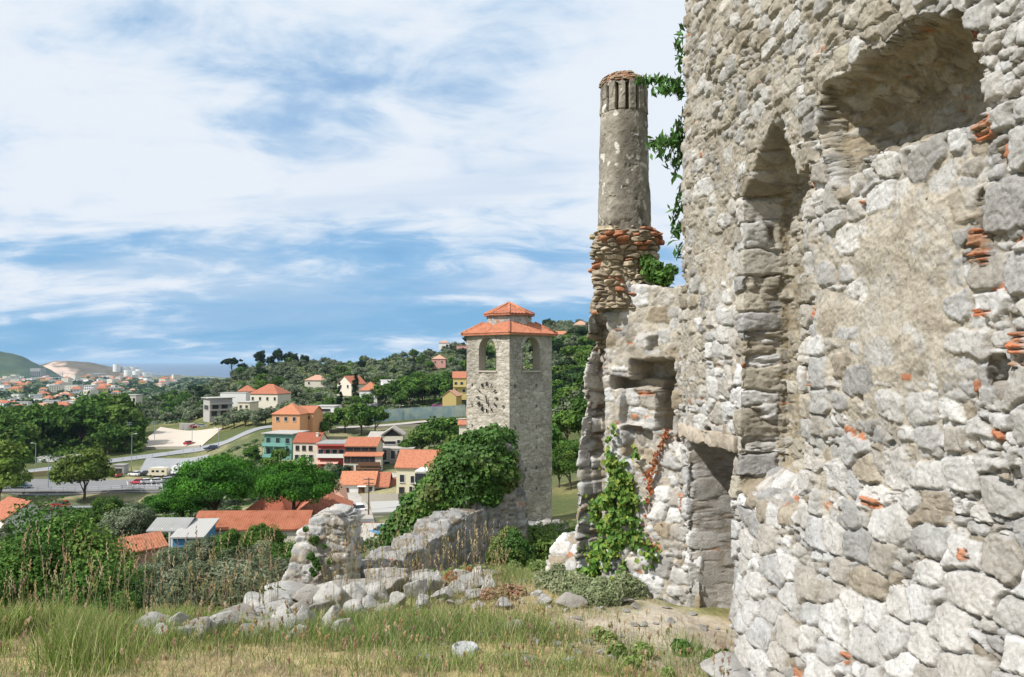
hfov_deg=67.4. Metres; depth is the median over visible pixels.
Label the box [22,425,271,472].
road
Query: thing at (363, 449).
window
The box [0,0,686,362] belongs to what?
sky
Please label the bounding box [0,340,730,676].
ground
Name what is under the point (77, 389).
town house
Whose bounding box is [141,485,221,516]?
umbrella pine
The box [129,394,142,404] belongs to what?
block building
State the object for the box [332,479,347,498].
house
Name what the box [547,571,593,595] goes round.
weed clump
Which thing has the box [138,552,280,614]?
olive tree
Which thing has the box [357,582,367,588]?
rock
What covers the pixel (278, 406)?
olive tree
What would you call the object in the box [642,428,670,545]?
red creeper
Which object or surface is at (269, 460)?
broadleaf tree
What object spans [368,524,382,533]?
parked car
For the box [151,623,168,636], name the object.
rock
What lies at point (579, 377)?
broadleaf tree
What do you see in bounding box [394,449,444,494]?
house
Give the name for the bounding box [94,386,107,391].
town house
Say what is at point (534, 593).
stone
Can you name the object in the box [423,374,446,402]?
broadleaf tree
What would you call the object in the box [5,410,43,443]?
broadleaf tree
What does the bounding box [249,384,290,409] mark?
house
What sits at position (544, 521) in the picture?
wall
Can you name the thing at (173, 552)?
olive tree
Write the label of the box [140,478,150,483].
parked car
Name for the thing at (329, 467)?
olive tree
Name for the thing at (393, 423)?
court road
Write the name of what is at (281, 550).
broadleaf tree
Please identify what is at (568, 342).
olive tree
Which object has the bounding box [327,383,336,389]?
olive tree
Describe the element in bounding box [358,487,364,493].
door
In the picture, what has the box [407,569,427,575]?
rock
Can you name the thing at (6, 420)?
broadleaf tree
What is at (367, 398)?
broadleaf tree
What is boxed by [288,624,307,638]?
rock
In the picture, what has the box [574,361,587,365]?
broadleaf tree
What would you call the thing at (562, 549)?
broken pier
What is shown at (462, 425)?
shed
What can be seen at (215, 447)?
parked car
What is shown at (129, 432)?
broadleaf tree
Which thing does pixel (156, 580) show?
olive tree
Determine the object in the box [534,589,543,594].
stone
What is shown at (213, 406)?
house
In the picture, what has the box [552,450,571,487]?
broadleaf tree
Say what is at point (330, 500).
house
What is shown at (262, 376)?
broadleaf tree
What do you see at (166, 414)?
olive tree
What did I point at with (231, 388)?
olive tree
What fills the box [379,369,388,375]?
olive tree
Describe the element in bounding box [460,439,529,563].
ivy wall
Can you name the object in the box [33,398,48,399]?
town house
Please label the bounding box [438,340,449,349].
house
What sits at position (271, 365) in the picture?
olive tree
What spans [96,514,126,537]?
olive tree
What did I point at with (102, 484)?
parking lot
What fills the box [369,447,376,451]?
window
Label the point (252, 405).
house
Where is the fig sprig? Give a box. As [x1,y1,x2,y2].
[638,250,678,286]
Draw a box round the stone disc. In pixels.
[451,641,478,656]
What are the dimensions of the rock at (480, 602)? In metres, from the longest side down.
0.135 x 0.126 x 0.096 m
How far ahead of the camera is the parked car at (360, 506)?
123.70 m
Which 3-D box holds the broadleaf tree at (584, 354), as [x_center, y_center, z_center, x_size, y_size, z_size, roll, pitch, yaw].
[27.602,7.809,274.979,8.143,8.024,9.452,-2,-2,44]
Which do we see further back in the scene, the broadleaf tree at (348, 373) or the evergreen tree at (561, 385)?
the broadleaf tree at (348, 373)
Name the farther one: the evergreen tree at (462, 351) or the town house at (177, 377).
the town house at (177, 377)
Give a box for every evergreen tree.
[160,403,173,407]
[190,384,200,390]
[198,389,210,396]
[236,363,247,367]
[253,350,265,366]
[254,366,268,377]
[265,355,275,363]
[272,348,284,362]
[283,351,293,360]
[290,353,299,360]
[300,355,309,361]
[334,464,351,478]
[356,360,366,366]
[390,368,397,373]
[403,369,415,375]
[406,357,416,362]
[455,348,466,356]
[542,318,550,324]
[552,340,562,353]
[552,371,561,380]
[552,383,564,417]
[556,357,577,366]
[561,366,583,384]
[566,329,574,333]
[566,371,584,387]
[575,326,588,335]
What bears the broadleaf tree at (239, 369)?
on the ground at (565, 506)
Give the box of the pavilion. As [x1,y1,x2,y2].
[146,517,196,548]
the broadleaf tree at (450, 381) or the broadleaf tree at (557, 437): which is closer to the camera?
the broadleaf tree at (557, 437)
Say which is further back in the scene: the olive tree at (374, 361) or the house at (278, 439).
the olive tree at (374, 361)
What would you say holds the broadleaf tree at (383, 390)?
on the ground at (565, 506)
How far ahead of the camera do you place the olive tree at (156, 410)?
410.15 m
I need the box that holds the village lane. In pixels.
[347,492,374,522]
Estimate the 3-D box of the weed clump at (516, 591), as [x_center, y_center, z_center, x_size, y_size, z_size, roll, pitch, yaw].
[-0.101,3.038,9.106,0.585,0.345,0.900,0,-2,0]
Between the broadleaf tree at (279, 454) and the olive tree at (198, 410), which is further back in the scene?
the olive tree at (198, 410)
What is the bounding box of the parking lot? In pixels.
[0,479,166,495]
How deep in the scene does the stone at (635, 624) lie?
7.59 m
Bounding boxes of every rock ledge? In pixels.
[264,580,306,595]
[316,578,377,587]
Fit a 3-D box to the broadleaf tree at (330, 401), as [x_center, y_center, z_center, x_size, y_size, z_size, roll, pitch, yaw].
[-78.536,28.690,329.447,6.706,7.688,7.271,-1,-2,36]
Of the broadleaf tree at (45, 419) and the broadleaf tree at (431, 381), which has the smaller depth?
the broadleaf tree at (45, 419)
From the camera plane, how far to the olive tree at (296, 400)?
308.62 m
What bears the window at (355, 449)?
in the house at (363, 453)
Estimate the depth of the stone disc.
6.23 m
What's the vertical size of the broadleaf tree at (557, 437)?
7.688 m
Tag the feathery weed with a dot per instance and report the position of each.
(540, 542)
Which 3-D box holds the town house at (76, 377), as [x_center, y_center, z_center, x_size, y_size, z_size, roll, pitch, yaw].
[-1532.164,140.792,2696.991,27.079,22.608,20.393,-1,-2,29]
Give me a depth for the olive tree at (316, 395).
365.24 m
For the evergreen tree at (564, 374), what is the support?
on the ground at (565, 506)
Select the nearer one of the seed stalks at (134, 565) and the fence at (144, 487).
the seed stalks at (134, 565)
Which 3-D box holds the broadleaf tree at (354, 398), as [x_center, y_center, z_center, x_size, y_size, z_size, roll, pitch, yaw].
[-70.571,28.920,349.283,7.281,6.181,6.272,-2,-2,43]
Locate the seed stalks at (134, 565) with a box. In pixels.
[0,521,289,620]
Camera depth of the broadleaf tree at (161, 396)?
555.34 m
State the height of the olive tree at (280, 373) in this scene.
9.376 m
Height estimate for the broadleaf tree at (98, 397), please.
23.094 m
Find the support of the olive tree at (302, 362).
on the ground at (565, 506)
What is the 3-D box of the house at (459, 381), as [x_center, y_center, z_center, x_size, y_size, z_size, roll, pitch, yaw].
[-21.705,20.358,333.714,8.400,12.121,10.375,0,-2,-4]
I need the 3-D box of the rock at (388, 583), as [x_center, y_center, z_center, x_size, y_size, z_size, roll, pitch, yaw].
[-1.496,2.981,9.252,0.378,0.242,0.498,-1,-2,19]
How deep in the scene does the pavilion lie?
92.52 m
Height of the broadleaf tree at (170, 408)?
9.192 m
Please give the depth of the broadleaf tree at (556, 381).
197.68 m
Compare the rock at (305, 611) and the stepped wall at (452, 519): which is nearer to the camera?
the rock at (305, 611)
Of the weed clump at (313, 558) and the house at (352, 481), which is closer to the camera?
the weed clump at (313, 558)
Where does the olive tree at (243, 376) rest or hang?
on the ground at (565, 506)
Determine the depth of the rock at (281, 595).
8.15 m
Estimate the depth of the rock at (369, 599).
7.81 m
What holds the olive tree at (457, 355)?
on the ground at (565, 506)
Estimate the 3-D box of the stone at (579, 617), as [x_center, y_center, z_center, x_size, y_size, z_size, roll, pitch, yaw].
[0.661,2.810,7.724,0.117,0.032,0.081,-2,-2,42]
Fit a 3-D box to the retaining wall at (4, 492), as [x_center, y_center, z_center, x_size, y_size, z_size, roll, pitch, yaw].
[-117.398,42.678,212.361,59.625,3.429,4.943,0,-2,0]
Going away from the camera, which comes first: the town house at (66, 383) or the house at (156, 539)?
the house at (156, 539)
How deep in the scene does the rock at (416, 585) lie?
8.86 m
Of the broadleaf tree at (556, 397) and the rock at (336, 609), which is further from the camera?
the broadleaf tree at (556, 397)
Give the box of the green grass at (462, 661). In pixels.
[0,563,715,676]
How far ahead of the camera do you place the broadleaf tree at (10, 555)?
24.12 m
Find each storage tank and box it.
[113,364,120,371]
[121,367,129,371]
[124,370,131,376]
[132,371,140,376]
[141,373,149,376]
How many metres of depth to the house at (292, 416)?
234.68 m
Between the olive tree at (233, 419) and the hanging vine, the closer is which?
the hanging vine
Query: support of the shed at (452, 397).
on the ground at (565, 506)
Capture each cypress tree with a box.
[336,382,342,405]
[351,372,359,402]
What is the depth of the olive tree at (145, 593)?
24.31 m
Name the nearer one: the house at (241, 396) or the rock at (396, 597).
the rock at (396, 597)
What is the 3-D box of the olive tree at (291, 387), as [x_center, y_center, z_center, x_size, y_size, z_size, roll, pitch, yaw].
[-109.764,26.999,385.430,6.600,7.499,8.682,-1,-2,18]
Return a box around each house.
[0,400,11,405]
[0,496,56,533]
[8,386,22,392]
[19,401,31,404]
[29,394,42,396]
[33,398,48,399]
[36,454,80,462]
[43,400,60,402]
[49,385,62,392]
[57,402,72,406]
[61,378,72,381]
[62,382,71,386]
[65,385,83,391]
[70,386,82,394]
[71,375,80,379]
[83,389,98,394]
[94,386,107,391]
[107,379,118,383]
[109,531,168,569]
[159,379,170,384]
[172,375,180,379]
[196,510,315,542]
[201,396,234,422]
[220,392,250,407]
[237,385,255,391]
[238,401,259,410]
[246,496,304,509]
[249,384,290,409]
[261,430,309,459]
[271,403,308,430]
[292,432,328,464]
[297,493,353,513]
[300,406,323,431]
[305,375,326,387]
[315,440,345,467]
[316,405,341,412]
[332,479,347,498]
[337,375,366,395]
[339,471,378,493]
[343,436,384,470]
[358,382,381,406]
[374,472,392,489]
[380,425,405,445]
[381,379,395,384]
[383,446,415,463]
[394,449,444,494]
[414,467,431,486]
[432,355,446,368]
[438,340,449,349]
[452,371,466,399]
[457,345,466,348]
[556,331,565,336]
[573,321,588,325]
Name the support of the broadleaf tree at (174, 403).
on the ground at (565, 506)
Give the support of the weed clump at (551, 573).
on the ground at (565, 506)
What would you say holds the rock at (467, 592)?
on the ground at (565, 506)
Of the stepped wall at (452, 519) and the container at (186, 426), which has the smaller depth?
the stepped wall at (452, 519)
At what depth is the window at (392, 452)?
199.12 m
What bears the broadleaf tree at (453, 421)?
on the ground at (565, 506)
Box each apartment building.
[84,385,98,388]
[107,387,120,390]
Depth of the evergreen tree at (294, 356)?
638.50 m
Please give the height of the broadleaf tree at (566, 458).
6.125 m
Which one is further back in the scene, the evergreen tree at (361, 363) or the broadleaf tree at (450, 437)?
the evergreen tree at (361, 363)
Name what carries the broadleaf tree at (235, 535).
on the ground at (565, 506)
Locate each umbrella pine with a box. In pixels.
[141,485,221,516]
[158,453,266,510]
[220,357,242,375]
[247,455,341,509]
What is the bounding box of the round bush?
[485,526,537,567]
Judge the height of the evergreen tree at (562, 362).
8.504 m
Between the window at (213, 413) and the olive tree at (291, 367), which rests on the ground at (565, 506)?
the olive tree at (291, 367)
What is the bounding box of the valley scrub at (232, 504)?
[0,437,436,570]
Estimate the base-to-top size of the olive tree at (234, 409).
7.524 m
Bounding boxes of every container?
[179,423,184,429]
[184,423,195,429]
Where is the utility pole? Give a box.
[364,478,373,514]
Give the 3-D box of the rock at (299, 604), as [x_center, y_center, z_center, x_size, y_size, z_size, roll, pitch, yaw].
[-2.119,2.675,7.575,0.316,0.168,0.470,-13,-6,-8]
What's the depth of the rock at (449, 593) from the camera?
8.81 m
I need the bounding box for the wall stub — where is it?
[264,504,362,592]
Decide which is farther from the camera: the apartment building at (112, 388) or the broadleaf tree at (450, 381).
the apartment building at (112, 388)
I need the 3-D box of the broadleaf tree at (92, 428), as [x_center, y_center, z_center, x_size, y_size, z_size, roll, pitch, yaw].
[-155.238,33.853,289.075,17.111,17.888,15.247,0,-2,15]
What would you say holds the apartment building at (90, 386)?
on the ground at (565, 506)
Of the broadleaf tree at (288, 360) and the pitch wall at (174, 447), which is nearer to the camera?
the pitch wall at (174, 447)
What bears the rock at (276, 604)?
on the ground at (565, 506)
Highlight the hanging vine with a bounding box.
[633,23,686,259]
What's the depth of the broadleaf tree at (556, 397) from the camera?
163.18 m
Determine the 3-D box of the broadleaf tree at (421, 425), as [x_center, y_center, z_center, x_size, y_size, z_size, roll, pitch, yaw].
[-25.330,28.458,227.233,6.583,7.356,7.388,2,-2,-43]
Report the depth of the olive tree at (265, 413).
284.94 m
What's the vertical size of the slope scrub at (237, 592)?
17.596 m
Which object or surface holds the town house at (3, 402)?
on the ground at (565, 506)
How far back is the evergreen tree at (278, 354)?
638.01 m
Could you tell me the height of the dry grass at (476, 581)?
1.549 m
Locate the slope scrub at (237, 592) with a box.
[207,554,367,612]
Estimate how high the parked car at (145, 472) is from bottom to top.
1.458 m
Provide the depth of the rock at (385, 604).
7.81 m
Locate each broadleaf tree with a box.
[0,405,26,414]
[0,414,26,428]
[0,422,43,451]
[0,494,156,620]
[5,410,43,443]
[16,407,71,448]
[28,402,64,440]
[40,426,85,444]
[52,398,101,443]
[64,589,153,616]
[67,507,88,519]
[72,511,93,530]
[73,390,113,432]
[79,406,107,438]
[83,496,132,530]
[89,420,124,454]
[91,403,142,431]
[99,392,140,410]
[112,425,146,450]
[122,409,150,439]
[156,392,169,400]
[160,405,174,418]
[163,395,176,402]
[168,389,178,393]
[168,401,176,406]
[173,394,187,401]
[177,398,185,404]
[182,392,191,400]
[209,528,244,560]
[234,367,245,373]
[238,523,286,550]
[242,444,260,460]
[253,380,271,389]
[255,361,265,366]
[255,373,269,380]
[259,457,280,465]
[268,539,295,561]
[271,376,283,385]
[271,448,289,461]
[284,357,293,363]
[319,421,330,431]
[320,397,336,404]
[323,412,341,432]
[329,406,350,432]
[335,365,347,373]
[341,371,353,376]
[342,400,379,434]
[348,395,359,401]
[358,393,373,404]
[364,407,390,430]
[369,383,396,403]
[370,375,389,383]
[387,378,408,393]
[391,390,410,408]
[395,377,419,403]
[397,375,414,380]
[398,439,419,447]
[408,429,439,449]
[409,349,418,355]
[410,371,421,377]
[414,422,427,431]
[416,356,424,363]
[416,374,433,395]
[416,378,437,401]
[422,416,457,443]
[423,361,434,368]
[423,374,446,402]
[433,442,442,449]
[434,370,452,378]
[435,378,452,395]
[439,416,458,433]
[439,433,458,452]
[447,379,452,390]
[457,360,466,370]
[486,344,494,358]
[552,364,576,374]
[552,379,564,387]
[552,391,569,411]
[552,410,581,439]
[552,423,567,449]
[552,443,579,489]
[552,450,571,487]
[556,386,581,398]
[559,345,577,356]
[561,335,570,342]
[563,394,587,426]
[564,435,581,446]
[572,370,583,386]
[573,352,587,360]
[574,349,591,361]
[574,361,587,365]
[576,335,595,345]
[576,345,593,352]
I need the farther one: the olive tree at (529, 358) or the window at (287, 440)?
the olive tree at (529, 358)
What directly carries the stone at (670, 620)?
on the ground at (565, 506)
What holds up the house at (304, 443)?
on the ground at (565, 506)
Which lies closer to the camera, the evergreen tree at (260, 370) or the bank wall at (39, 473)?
the bank wall at (39, 473)
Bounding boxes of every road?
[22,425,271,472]
[337,418,465,427]
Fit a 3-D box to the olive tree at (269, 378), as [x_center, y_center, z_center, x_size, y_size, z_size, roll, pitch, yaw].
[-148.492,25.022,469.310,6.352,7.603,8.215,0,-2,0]
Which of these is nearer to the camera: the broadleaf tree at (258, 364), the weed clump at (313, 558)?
the weed clump at (313, 558)
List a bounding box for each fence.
[10,485,157,490]
[28,444,213,471]
[349,404,464,424]
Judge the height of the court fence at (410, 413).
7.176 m
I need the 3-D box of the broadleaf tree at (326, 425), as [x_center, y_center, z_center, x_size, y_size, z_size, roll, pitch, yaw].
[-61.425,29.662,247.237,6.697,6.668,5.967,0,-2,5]
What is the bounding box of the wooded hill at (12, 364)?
[0,351,61,377]
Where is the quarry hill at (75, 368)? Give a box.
[41,361,123,376]
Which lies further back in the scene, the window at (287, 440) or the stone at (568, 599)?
the window at (287, 440)
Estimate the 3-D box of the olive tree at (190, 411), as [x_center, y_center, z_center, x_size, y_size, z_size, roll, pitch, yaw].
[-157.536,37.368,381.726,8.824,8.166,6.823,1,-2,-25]
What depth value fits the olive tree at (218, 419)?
297.42 m
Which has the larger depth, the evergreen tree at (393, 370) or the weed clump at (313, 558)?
the evergreen tree at (393, 370)
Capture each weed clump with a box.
[303,526,333,577]
[431,564,503,574]
[441,567,472,586]
[479,583,527,601]
[506,559,546,572]
[533,562,574,589]
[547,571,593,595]
[570,576,627,606]
[589,626,675,676]
[601,571,649,599]
[669,638,728,659]
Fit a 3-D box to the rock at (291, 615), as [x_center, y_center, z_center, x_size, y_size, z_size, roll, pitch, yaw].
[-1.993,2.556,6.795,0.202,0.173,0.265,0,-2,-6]
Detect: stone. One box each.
[495,597,511,608]
[530,592,538,596]
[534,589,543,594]
[538,593,551,604]
[555,591,588,608]
[572,615,582,619]
[595,649,602,654]
[618,597,633,602]
[630,622,639,626]
[631,602,640,608]
[639,622,647,626]
[664,617,674,622]
[698,624,707,630]
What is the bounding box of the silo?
[30,368,45,376]
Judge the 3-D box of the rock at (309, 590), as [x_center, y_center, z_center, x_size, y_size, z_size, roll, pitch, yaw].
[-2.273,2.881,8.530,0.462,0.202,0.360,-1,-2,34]
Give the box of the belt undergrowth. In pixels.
[28,433,148,462]
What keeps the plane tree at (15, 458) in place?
on the ground at (565, 506)
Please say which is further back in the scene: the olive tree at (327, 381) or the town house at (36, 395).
the town house at (36, 395)
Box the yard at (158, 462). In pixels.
[139,454,208,476]
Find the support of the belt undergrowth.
on the ground at (565, 506)
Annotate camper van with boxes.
[147,467,169,476]
[171,465,181,474]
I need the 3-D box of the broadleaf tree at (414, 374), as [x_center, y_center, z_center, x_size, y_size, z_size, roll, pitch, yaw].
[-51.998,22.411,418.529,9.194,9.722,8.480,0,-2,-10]
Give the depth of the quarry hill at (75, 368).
3818.29 m
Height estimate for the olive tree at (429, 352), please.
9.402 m
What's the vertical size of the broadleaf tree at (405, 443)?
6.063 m
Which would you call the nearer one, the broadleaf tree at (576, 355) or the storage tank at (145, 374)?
the broadleaf tree at (576, 355)
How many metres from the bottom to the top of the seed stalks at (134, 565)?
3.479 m
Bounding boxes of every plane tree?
[0,439,33,499]
[46,446,118,500]
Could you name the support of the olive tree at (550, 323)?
on the ground at (565, 506)
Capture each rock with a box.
[132,611,171,627]
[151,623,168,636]
[165,612,189,626]
[172,624,197,639]
[185,616,210,637]
[206,619,223,635]
[209,610,241,631]
[216,603,257,616]
[239,623,260,637]
[241,616,264,622]
[244,591,262,605]
[252,600,287,618]
[257,618,281,632]
[260,589,293,606]
[271,602,292,618]
[280,613,294,630]
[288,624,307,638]
[290,598,312,611]
[291,583,319,602]
[294,605,315,625]
[307,600,335,617]
[313,581,352,608]
[320,605,340,626]
[331,618,354,632]
[343,582,366,599]
[343,599,366,614]
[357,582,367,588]
[360,594,379,610]
[364,567,408,580]
[364,582,389,603]
[374,602,394,612]
[378,576,408,596]
[384,567,410,590]
[389,591,406,606]
[403,578,427,598]
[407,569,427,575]
[409,571,443,595]
[416,593,428,607]
[431,586,453,600]
[435,570,445,588]
[446,599,459,605]
[448,580,466,594]
[450,569,469,578]
[457,572,482,588]
[465,588,480,598]
[472,566,483,577]
[472,600,483,609]
[479,572,496,589]
[700,651,750,676]
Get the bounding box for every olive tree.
[0,523,17,541]
[74,590,165,615]
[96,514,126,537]
[101,502,155,538]
[124,572,167,600]
[128,560,175,584]
[136,515,166,533]
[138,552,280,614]
[141,406,152,415]
[146,410,159,419]
[148,401,161,407]
[152,546,196,568]
[153,406,161,415]
[158,409,174,420]
[168,558,221,578]
[174,407,187,416]
[175,402,190,407]
[182,413,195,420]
[182,533,219,561]
[186,406,202,419]
[188,497,228,515]
[190,394,200,404]
[193,405,202,415]
[204,391,217,396]
[205,380,214,385]
[207,542,289,582]
[212,412,228,429]
[214,386,227,393]
[219,382,229,387]
[223,413,240,427]
[225,384,237,391]
[230,372,239,380]
[230,406,237,412]
[235,409,251,426]
[237,371,250,380]
[237,382,248,388]
[248,411,264,425]
[252,538,276,552]
[255,406,274,423]
[264,363,276,368]
[265,373,273,381]
[271,368,285,377]
[273,404,284,411]
[277,362,290,367]
[280,380,296,387]
[283,364,296,371]
[283,371,293,378]
[283,382,294,389]
[284,397,301,405]
[286,385,301,390]
[289,387,307,397]
[291,378,302,384]
[293,374,303,379]
[297,397,305,405]
[299,358,306,365]
[303,363,310,371]
[307,371,323,377]
[309,391,322,401]
[310,362,322,371]
[318,364,333,374]
[320,375,331,385]
[322,462,336,472]
[326,359,337,364]
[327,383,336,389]
[331,361,340,367]
[331,372,341,382]
[351,365,364,373]
[359,372,371,380]
[370,358,376,364]
[376,362,389,370]
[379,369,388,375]
[391,353,402,359]
[398,359,410,367]
[400,351,408,357]
[407,361,416,368]
[414,363,426,370]
[423,348,433,355]
[440,344,449,350]
[449,359,466,367]
[450,343,456,349]
[453,352,465,358]
[453,365,462,370]
[526,351,532,363]
[546,320,556,326]
[550,325,562,330]
[552,350,558,359]
[552,396,572,429]
[555,320,564,325]
[563,336,576,346]
[569,333,581,345]
[569,384,584,399]
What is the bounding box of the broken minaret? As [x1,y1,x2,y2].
[588,70,664,309]
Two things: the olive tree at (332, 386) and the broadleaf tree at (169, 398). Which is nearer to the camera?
the olive tree at (332, 386)
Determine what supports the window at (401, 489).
in the house at (409, 462)
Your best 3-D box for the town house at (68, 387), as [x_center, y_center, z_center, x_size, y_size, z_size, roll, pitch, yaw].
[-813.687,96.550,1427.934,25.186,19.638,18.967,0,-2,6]
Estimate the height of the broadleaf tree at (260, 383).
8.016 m
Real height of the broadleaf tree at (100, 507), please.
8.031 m
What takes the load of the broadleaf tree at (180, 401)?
on the ground at (565, 506)
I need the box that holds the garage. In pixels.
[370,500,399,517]
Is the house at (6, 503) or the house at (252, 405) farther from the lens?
the house at (252, 405)
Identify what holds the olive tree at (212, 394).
on the ground at (565, 506)
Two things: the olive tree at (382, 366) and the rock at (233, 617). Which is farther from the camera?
the olive tree at (382, 366)
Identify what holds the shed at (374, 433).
on the ground at (565, 506)
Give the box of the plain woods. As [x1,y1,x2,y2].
[0,376,223,408]
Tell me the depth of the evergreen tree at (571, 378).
174.95 m
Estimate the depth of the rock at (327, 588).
8.03 m
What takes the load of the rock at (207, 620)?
on the ground at (565, 506)
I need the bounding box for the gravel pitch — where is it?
[144,427,221,446]
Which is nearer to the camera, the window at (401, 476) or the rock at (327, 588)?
the rock at (327, 588)
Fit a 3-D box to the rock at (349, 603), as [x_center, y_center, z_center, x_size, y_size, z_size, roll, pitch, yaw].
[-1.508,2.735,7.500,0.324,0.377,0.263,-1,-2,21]
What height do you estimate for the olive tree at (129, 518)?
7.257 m
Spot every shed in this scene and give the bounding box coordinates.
[170,518,218,551]
[360,523,384,540]
[367,431,383,436]
[389,477,395,486]
[442,390,462,405]
[457,420,465,434]
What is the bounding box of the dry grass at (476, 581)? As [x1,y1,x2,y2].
[306,508,513,617]
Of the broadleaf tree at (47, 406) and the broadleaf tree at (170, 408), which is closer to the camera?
the broadleaf tree at (47, 406)
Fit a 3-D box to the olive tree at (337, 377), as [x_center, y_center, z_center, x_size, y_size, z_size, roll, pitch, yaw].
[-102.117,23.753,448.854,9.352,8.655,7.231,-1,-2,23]
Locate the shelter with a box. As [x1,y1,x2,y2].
[113,463,129,473]
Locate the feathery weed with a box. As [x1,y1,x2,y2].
[523,519,575,560]
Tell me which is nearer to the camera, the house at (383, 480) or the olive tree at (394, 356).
the house at (383, 480)
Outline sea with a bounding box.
[36,362,342,377]
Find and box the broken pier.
[545,531,576,575]
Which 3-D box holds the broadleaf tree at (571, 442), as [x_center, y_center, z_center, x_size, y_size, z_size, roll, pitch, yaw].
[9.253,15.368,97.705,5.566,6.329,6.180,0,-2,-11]
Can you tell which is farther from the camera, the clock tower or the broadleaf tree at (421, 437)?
the broadleaf tree at (421, 437)
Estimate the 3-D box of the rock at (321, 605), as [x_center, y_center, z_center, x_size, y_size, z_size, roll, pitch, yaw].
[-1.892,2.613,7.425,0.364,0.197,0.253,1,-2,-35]
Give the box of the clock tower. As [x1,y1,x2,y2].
[461,301,557,520]
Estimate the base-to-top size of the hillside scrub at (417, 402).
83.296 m
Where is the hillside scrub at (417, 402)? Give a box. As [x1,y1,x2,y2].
[146,339,594,423]
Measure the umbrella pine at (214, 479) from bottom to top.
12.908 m
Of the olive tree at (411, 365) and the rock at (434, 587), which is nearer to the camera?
the rock at (434, 587)
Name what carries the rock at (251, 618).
on the ground at (565, 506)
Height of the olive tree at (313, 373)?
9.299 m
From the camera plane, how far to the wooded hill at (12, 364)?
3505.65 m
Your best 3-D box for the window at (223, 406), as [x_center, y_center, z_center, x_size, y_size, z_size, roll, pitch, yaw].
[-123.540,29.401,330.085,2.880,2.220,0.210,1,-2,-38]
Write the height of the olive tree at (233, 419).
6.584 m
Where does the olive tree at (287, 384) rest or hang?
on the ground at (565, 506)
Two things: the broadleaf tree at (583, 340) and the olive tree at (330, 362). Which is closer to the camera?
the broadleaf tree at (583, 340)
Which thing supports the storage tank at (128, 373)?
on the ground at (565, 506)
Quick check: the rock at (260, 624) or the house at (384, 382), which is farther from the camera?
the house at (384, 382)
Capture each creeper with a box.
[569,422,661,580]
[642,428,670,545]
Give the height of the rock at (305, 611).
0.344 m
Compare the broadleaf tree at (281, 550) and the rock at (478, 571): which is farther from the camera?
the broadleaf tree at (281, 550)
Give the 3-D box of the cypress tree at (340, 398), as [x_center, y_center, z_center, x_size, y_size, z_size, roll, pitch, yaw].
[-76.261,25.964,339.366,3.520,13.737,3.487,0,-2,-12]
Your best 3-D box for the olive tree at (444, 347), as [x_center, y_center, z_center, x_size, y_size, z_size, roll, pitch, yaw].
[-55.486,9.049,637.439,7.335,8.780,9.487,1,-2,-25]
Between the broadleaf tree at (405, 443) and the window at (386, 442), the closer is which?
the broadleaf tree at (405, 443)
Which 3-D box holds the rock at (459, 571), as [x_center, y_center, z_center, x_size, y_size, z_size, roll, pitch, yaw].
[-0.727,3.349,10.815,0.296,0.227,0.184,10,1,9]
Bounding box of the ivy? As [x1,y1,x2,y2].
[377,422,525,546]
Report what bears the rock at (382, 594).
on the ground at (565, 506)
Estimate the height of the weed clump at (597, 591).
0.392 m
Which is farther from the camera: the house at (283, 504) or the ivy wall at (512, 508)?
the house at (283, 504)
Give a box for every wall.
[1,489,162,493]
[21,466,112,476]
[140,445,200,448]
[328,424,418,431]
[359,505,488,578]
[361,493,400,503]
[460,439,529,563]
[528,519,567,534]
[574,281,704,607]
[677,0,1023,676]
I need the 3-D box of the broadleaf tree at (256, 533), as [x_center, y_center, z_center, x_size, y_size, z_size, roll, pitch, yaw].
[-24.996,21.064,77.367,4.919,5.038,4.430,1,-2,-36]
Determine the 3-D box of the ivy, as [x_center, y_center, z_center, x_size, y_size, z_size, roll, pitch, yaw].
[-1.180,3.016,15.479,2.938,2.700,2.057,0,-2,0]
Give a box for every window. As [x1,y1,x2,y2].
[211,411,216,416]
[221,404,227,408]
[266,437,270,442]
[285,438,289,443]
[318,449,323,453]
[345,447,352,451]
[353,447,360,451]
[361,447,368,451]
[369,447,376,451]
[383,450,386,460]
[384,441,395,444]
[390,450,395,459]
[399,474,404,482]
[399,487,403,493]
[410,476,414,483]
[414,473,425,483]
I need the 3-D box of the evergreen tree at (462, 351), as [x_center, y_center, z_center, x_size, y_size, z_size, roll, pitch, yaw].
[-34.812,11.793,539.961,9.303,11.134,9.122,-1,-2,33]
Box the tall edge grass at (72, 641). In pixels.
[0,594,270,676]
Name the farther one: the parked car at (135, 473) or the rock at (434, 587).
the parked car at (135, 473)
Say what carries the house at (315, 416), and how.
on the ground at (565, 506)
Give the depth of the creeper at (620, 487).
9.36 m
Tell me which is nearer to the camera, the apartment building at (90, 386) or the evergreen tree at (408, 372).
the evergreen tree at (408, 372)
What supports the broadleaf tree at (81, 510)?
on the ground at (565, 506)
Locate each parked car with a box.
[14,482,32,488]
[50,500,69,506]
[128,471,140,475]
[129,478,141,483]
[140,470,148,475]
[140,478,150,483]
[150,478,160,483]
[183,440,195,444]
[204,445,217,449]
[353,502,366,510]
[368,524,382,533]
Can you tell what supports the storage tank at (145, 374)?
on the ground at (565, 506)

